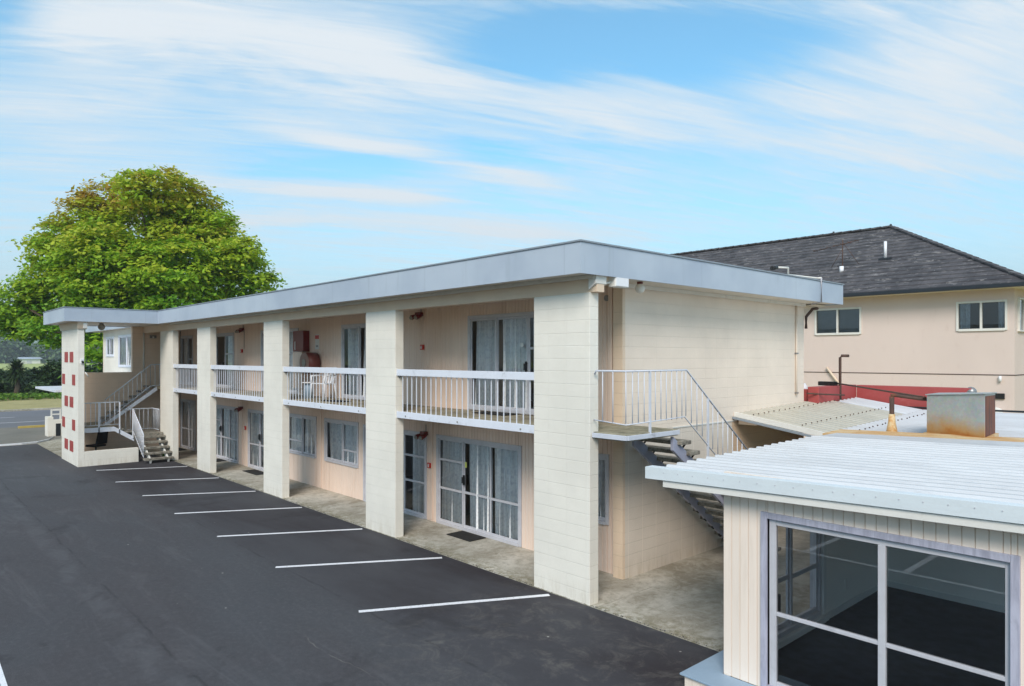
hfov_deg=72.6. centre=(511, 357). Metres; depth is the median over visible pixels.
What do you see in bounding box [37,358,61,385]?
shrub
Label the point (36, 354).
distant wood
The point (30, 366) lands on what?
field
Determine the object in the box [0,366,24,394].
hedge
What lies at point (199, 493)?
parking line
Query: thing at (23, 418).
road
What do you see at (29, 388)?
shrub
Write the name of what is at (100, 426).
exterior staircase
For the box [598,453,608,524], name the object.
side window
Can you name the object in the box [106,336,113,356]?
bedroom window
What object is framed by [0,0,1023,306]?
sky
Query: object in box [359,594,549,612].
parking line
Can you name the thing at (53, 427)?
planter wall
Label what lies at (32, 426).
yellow kerb
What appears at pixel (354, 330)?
balcony door
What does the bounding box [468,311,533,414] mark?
balcony door
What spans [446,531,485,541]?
door mat
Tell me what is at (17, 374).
palm tree
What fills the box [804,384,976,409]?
red parapet wall
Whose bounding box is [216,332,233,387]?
balcony door
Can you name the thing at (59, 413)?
white sign frame
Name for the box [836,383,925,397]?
stay rod
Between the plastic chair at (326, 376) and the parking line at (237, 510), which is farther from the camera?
the plastic chair at (326, 376)
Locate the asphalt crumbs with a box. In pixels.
[148,451,719,650]
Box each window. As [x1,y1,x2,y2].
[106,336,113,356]
[118,334,130,366]
[289,413,316,457]
[324,418,358,467]
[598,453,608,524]
[760,511,1020,685]
[778,527,820,638]
[815,307,861,334]
[956,299,1007,331]
[1017,297,1023,331]
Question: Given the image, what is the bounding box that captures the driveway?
[0,427,61,446]
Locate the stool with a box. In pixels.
[302,382,314,398]
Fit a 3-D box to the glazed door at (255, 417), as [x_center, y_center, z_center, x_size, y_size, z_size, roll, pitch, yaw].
[-8.183,2.800,23.257,0.214,2.009,2.910,0,0,-42]
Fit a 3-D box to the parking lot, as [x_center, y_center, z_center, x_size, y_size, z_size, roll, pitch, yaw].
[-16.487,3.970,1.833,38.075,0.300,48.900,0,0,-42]
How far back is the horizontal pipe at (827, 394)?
16.44 m
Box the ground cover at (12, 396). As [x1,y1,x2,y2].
[0,392,61,400]
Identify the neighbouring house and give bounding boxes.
[671,224,1023,437]
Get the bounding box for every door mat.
[243,469,263,474]
[321,399,350,401]
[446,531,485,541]
[472,411,517,415]
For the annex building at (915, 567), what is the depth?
7.98 m
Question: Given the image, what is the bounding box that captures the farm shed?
[17,357,41,363]
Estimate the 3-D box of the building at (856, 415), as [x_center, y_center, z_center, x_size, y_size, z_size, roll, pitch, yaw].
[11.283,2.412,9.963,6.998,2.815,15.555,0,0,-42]
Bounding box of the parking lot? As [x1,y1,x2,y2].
[0,444,755,685]
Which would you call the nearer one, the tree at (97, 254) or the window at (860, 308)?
the window at (860, 308)
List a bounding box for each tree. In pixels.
[0,164,286,377]
[0,333,35,363]
[2,358,30,396]
[29,341,92,362]
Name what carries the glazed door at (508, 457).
in the motel building at (429, 361)
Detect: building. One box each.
[35,239,843,604]
[645,433,1023,685]
[732,397,1023,441]
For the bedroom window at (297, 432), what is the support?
in the motel building at (429, 361)
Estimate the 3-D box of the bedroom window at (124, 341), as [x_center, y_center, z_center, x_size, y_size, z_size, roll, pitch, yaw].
[-16.963,-0.286,30.769,0.199,1.439,2.640,0,0,-42]
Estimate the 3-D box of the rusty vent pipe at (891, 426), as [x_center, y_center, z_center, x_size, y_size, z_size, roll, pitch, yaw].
[6.922,1.006,12.157,0.724,0.728,0.195,0,0,34]
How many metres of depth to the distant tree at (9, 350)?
438.26 m
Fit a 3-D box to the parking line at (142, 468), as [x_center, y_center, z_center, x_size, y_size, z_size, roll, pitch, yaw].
[-12.702,3.815,23.979,2.806,0.001,0.100,0,0,-18]
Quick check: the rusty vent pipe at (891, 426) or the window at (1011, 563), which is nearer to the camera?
the window at (1011, 563)
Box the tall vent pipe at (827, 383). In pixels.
[818,354,848,399]
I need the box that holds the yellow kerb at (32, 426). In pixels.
[18,425,44,427]
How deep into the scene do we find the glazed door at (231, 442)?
25.84 m
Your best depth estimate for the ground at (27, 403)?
58.22 m
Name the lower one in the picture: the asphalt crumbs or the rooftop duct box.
the asphalt crumbs
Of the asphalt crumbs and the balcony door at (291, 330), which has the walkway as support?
the asphalt crumbs
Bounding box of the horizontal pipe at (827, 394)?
[807,393,844,395]
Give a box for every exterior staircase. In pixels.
[84,364,173,462]
[592,369,780,550]
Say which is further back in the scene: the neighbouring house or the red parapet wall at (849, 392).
the neighbouring house
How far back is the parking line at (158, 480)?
21.69 m
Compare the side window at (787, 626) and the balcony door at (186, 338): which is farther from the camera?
the balcony door at (186, 338)
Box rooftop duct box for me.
[924,392,998,437]
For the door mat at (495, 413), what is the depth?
14.08 m
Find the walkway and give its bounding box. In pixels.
[149,447,650,607]
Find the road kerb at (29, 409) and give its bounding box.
[0,407,61,411]
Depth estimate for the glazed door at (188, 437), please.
29.00 m
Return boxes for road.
[0,409,61,427]
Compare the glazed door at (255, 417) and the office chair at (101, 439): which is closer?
the glazed door at (255, 417)
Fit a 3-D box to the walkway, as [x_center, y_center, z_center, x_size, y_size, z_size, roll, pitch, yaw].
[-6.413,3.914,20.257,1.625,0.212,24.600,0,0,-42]
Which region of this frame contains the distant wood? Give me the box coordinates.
[7,344,86,362]
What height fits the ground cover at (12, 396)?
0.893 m
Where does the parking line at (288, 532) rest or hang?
on the parking lot
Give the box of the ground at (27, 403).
[0,397,61,409]
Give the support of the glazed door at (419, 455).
in the motel building at (429, 361)
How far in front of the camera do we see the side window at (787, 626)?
9.22 m
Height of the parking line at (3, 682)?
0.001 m
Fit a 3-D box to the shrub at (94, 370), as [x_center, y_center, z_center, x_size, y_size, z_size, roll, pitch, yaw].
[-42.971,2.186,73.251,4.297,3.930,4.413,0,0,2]
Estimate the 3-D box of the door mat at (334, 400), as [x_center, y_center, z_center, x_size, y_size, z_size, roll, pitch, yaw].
[-4.621,1.141,18.305,0.400,0.017,0.900,0,0,-42]
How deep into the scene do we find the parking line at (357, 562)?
12.97 m
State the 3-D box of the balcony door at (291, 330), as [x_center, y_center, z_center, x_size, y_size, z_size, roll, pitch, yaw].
[-7.451,0.109,22.470,0.202,2.029,2.820,0,0,-42]
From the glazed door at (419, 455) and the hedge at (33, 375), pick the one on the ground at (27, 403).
the hedge at (33, 375)
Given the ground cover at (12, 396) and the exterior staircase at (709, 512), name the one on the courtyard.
the exterior staircase at (709, 512)
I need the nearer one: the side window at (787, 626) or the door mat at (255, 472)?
the side window at (787, 626)
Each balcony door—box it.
[180,335,192,384]
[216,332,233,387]
[261,328,298,393]
[341,323,365,399]
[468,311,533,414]
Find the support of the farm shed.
on the field
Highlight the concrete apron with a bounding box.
[38,438,159,456]
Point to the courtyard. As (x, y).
(686, 595)
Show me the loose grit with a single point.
(474, 564)
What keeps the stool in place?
on the motel building at (429, 361)
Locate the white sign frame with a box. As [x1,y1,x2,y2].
[51,409,60,418]
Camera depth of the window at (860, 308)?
29.42 m
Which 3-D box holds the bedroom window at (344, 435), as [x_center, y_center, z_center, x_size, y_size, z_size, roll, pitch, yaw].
[-4.723,2.359,19.463,0.190,1.229,1.920,0,0,-42]
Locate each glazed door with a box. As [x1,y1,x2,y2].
[180,399,195,450]
[216,405,238,463]
[248,409,263,471]
[363,424,426,518]
[436,434,521,546]
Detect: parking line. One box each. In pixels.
[0,664,7,685]
[96,466,186,470]
[122,478,207,481]
[143,491,254,495]
[174,507,301,513]
[217,528,361,536]
[275,557,441,567]
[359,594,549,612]
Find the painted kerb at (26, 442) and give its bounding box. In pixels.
[0,436,53,445]
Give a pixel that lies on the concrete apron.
(54, 446)
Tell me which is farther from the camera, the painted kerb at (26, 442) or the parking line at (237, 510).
the painted kerb at (26, 442)
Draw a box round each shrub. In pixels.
[21,376,53,397]
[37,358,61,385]
[86,362,102,372]
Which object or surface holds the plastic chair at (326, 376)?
on the motel building at (429, 361)
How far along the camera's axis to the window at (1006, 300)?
25.58 m
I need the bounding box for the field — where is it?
[0,363,101,370]
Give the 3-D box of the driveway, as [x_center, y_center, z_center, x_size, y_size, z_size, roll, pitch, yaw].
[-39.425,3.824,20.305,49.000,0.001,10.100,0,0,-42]
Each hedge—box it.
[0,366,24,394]
[21,363,97,392]
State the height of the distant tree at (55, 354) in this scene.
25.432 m
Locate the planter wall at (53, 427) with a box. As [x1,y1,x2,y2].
[45,416,61,436]
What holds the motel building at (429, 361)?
on the ground at (27, 403)
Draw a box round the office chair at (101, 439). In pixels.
[85,432,107,449]
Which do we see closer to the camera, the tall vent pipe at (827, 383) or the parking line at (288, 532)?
the parking line at (288, 532)
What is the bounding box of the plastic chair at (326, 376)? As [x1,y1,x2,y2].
[309,367,336,399]
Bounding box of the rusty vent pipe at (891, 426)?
[886,394,926,431]
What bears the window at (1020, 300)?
in the neighbouring house
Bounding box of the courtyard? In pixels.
[595,526,809,651]
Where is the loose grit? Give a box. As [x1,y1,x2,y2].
[179,460,720,648]

